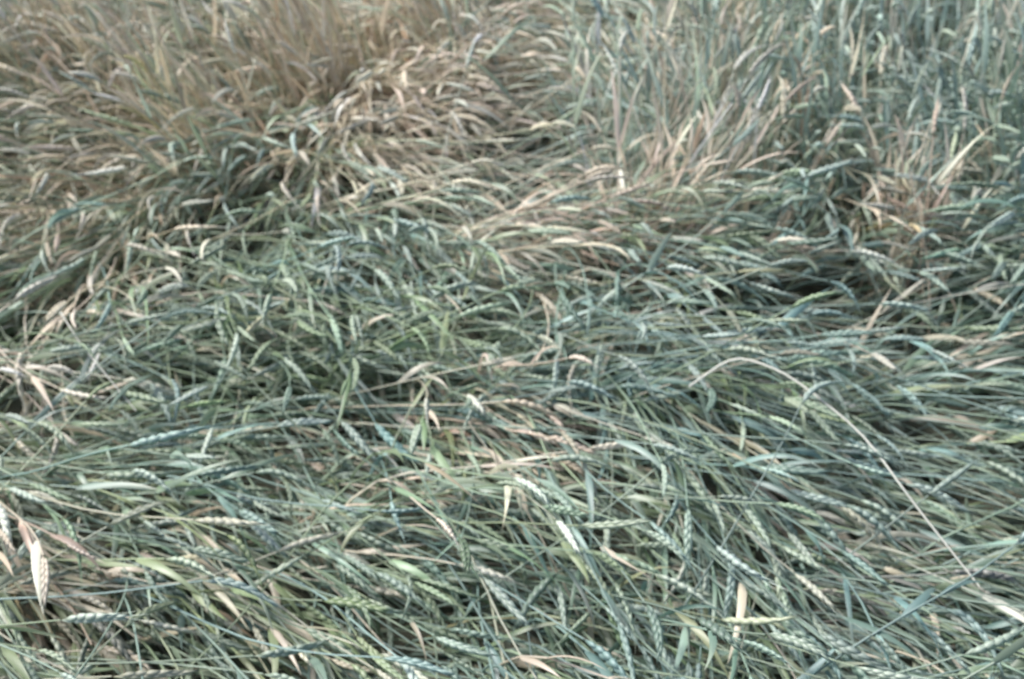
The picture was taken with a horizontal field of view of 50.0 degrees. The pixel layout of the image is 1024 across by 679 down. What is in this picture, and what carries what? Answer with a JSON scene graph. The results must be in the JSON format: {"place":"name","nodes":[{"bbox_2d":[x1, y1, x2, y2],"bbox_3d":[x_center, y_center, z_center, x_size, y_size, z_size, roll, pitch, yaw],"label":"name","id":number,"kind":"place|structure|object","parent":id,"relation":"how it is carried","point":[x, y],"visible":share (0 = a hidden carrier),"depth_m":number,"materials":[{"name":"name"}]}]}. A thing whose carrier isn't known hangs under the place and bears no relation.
{"place":"outdoors","nodes":[
{"label":"outdoors","id":0,"kind":"place"},
{"bbox_2d":[0,0,1023,678],"bbox_3d":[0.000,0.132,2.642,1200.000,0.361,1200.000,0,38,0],"label":"ground","id":1,"kind":"structure","parent":0,"point":[806,290],"depth_m":2.56,"materials":[{"name":"green plant"}]},
{"bbox_2d":[0,0,247,201],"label":"dry grass tuft","id":2,"kind":"object","parent":1,"relation":"on","point":[3,37],"visible":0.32,"depth_m":3.49,"materials":[{"name":"beige plant"}]},
{"bbox_2d":[0,0,258,164],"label":"dry grass tuft","id":3,"kind":"object","parent":1,"relation":"on","point":[110,16],"visible":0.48,"depth_m":3.35,"materials":[{"name":"beige plant"}]},
{"bbox_2d":[0,0,314,256],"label":"dry grass tuft","id":4,"kind":"object","parent":1,"relation":"on","point":[151,75],"visible":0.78,"depth_m":3.11,"materials":[{"name":"beige plant"}]},
{"bbox_2d":[74,0,441,170],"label":"dry grass tuft","id":5,"kind":"object","parent":1,"relation":"on","point":[288,12],"visible":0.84,"depth_m":3.47,"materials":[{"name":"beige plant"}]},
{"bbox_2d":[365,0,606,161],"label":"dry grass tuft","id":6,"kind":"object","parent":1,"relation":"on","point":[441,8],"visible":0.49,"depth_m":3.50,"materials":[{"name":"beige plant"}]},
{"bbox_2d":[0,0,1023,678],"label":"lodged wheat crop","id":7,"kind":"object","parent":1,"relation":"on","point":[34,572],"visible":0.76,"depth_m":2.41,"materials":[{"name":"green plant"}]},
{"bbox_2d":[60,312,135,410],"bbox_3d":[-0.887,0.035,2.311,0.020,0.060,0.377,-27,45,-30],"label":"bent straw","id":8,"kind":"object","parent":7,"relation":"on","point":[95,361],"visible":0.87,"depth_m":2.27,"materials":[{"name":"beige plant"}]},
{"bbox_2d":[688,358,979,586],"bbox_3d":[0.618,0.211,2.063,0.108,0.111,0.654,-29,47,-32],"label":"bent straw","id":9,"kind":"object","parent":7,"relation":"on","point":[851,425],"visible":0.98,"depth_m":2.08,"materials":[{"name":"beige plant"}]},
{"bbox_2d":[458,0,780,251],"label":"green wheat tuft","id":10,"kind":"object","parent":1,"relation":"on","point":[653,75],"visible":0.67,"depth_m":3.06,"materials":[{"name":"green plant"}]},
{"bbox_2d":[583,29,823,330],"bbox_3d":[0.496,-0.427,2.917,0.637,0.663,0.735,0,38,0],"label":"dry grass tuft","id":11,"kind":"object","parent":1,"relation":"on","point":[693,142],"visible":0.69,"depth_m":2.87,"materials":[{"name":"beige plant"}]},
{"bbox_2d":[653,0,789,121],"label":"dry grass tuft","id":12,"kind":"object","parent":1,"relation":"on","point":[735,9],"visible":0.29,"depth_m":3.56,"materials":[{"name":"beige plant"}]},
{"bbox_2d":[652,0,840,177],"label":"dry grass tuft","id":13,"kind":"object","parent":1,"relation":"on","point":[765,31],"visible":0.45,"depth_m":3.16,"materials":[{"name":"beige plant"}]},
{"bbox_2d":[674,61,855,302],"bbox_3d":[0.651,-0.454,3.016,0.434,0.619,0.394,0,38,0],"label":"dry grass tuft","id":14,"kind":"object","parent":1,"relation":"on","point":[776,149],"visible":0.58,"depth_m":2.92,"materials":[{"name":"beige plant"}]},
{"bbox_2d":[708,0,874,96],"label":"green wheat tuft","id":15,"kind":"object","parent":1,"relation":"on","point":[806,5],"visible":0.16,"depth_m":3.69,"materials":[{"name":"green plant"}]},
{"bbox_2d":[728,0,1023,348],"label":"green wheat tuft","id":16,"kind":"object","parent":1,"relation":"on","point":[803,123],"visible":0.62,"depth_m":3.02,"materials":[{"name":"green plant"}]},
{"bbox_2d":[790,59,1023,355],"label":"dry grass tuft","id":17,"kind":"object","parent":1,"relation":"on","point":[898,167],"visible":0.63,"depth_m":2.75,"materials":[{"name":"beige plant"}]},
{"bbox_2d":[800,0,1023,133],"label":"green wheat tuft","id":18,"kind":"object","parent":1,"relation":"on","point":[929,36],"visible":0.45,"depth_m":3.62,"materials":[{"name":"green plant"}]},
{"bbox_2d":[898,0,1023,276],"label":"green wheat tuft","id":19,"kind":"object","parent":1,"relation":"on","point":[1010,72],"visible":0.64,"depth_m":3.03,"materials":[{"name":"green plant"}]}
]}

